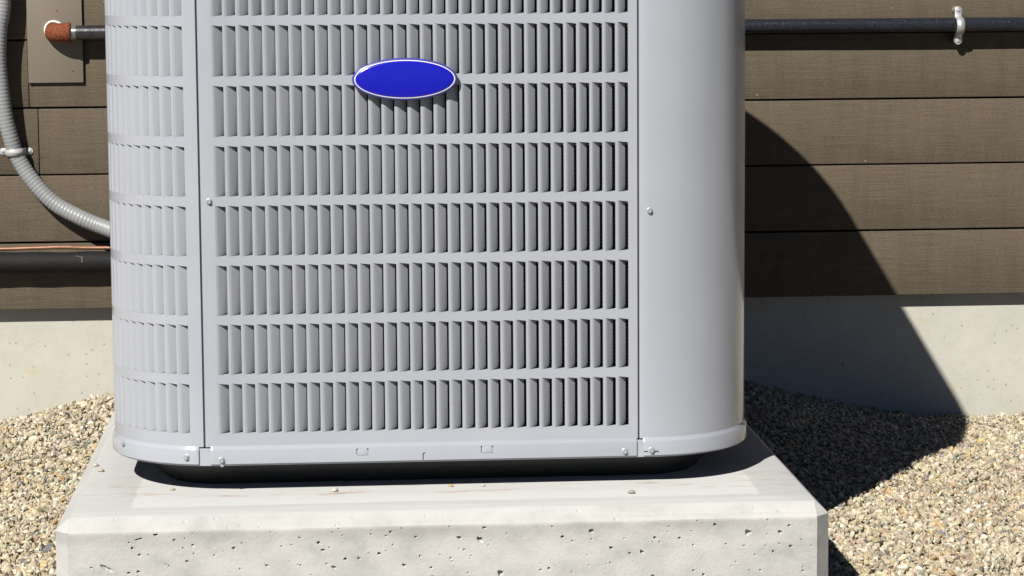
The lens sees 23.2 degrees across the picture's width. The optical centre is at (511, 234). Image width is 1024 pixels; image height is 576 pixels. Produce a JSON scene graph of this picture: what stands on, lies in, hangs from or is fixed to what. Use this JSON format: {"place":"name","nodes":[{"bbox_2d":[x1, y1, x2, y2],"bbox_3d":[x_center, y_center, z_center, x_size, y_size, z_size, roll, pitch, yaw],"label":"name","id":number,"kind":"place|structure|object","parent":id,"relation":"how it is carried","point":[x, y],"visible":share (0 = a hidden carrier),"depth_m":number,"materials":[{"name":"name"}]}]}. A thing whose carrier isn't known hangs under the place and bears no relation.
{"place":"outdoors","nodes":[
{"label":"outdoors","id":0,"kind":"place"},
{"bbox_2d":[0,379,1023,575],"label":"ground","id":1,"kind":"structure","parent":0,"point":[854,538],"depth_m":4.19,"materials":[{"name":"beige gravel"}]},
{"bbox_2d":[55,412,827,575],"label":"concrete pad","id":2,"kind":"object","parent":1,"relation":"on","point":[749,505],"visible":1,"depth_m":3.21,"materials":[{"name":"grey concrete"}]},
{"bbox_2d":[104,0,746,483],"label":"air conditioner","id":3,"kind":"object","parent":2,"relation":"on","point":[354,240],"visible":1,"depth_m":3.30,"materials":[{"name":"grey metal"}]},
{"bbox_2d":[0,0,1023,419],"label":"house wall","id":4,"kind":"structure","parent":1,"relation":"on","point":[884,220],"depth_m":4.55,"materials":[{"name":"wood"}]},
{"bbox_2d":[0,0,109,237],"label":"flexible conduit","id":5,"kind":"object","parent":4,"relation":"attached to","point":[44,193],"visible":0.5,"depth_m":4.42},
{"bbox_2d":[0,148,32,155],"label":"conduit strap","id":6,"kind":"object","parent":5,"relation":"attached to","point":[16,152],"visible":1,"depth_m":4.42,"materials":[{"name":"metal"}]},
{"bbox_2d":[0,251,110,272],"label":"insulated pipe","id":7,"kind":"object","parent":4,"relation":"attached to","point":[61,262],"visible":0.27,"depth_m":4.43,"materials":[{"name":"black plastic"}]},
{"bbox_2d":[0,245,110,250],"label":"copper line","id":8,"kind":"object","parent":7,"relation":"on","point":[55,247],"visible":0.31,"depth_m":4.45,"materials":[{"name":"orange metal"}]},
{"bbox_2d":[44,17,1023,42],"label":"gas pipe","id":9,"kind":"object","parent":4,"relation":"attached to","point":[58,31],"visible":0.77,"depth_m":4.49,"materials":[{"name":"black metal"}]},
{"bbox_2d":[952,6,964,44],"bbox_3d":[0.810,-0.379,4.520,0.014,0.069,0.042,-1,6,-4],"label":"pipe strap","id":10,"kind":"object","parent":4,"relation":"attached to","point":[957,37],"visible":1,"depth_m":4.52,"materials":[{"name":"metal"}]}
]}

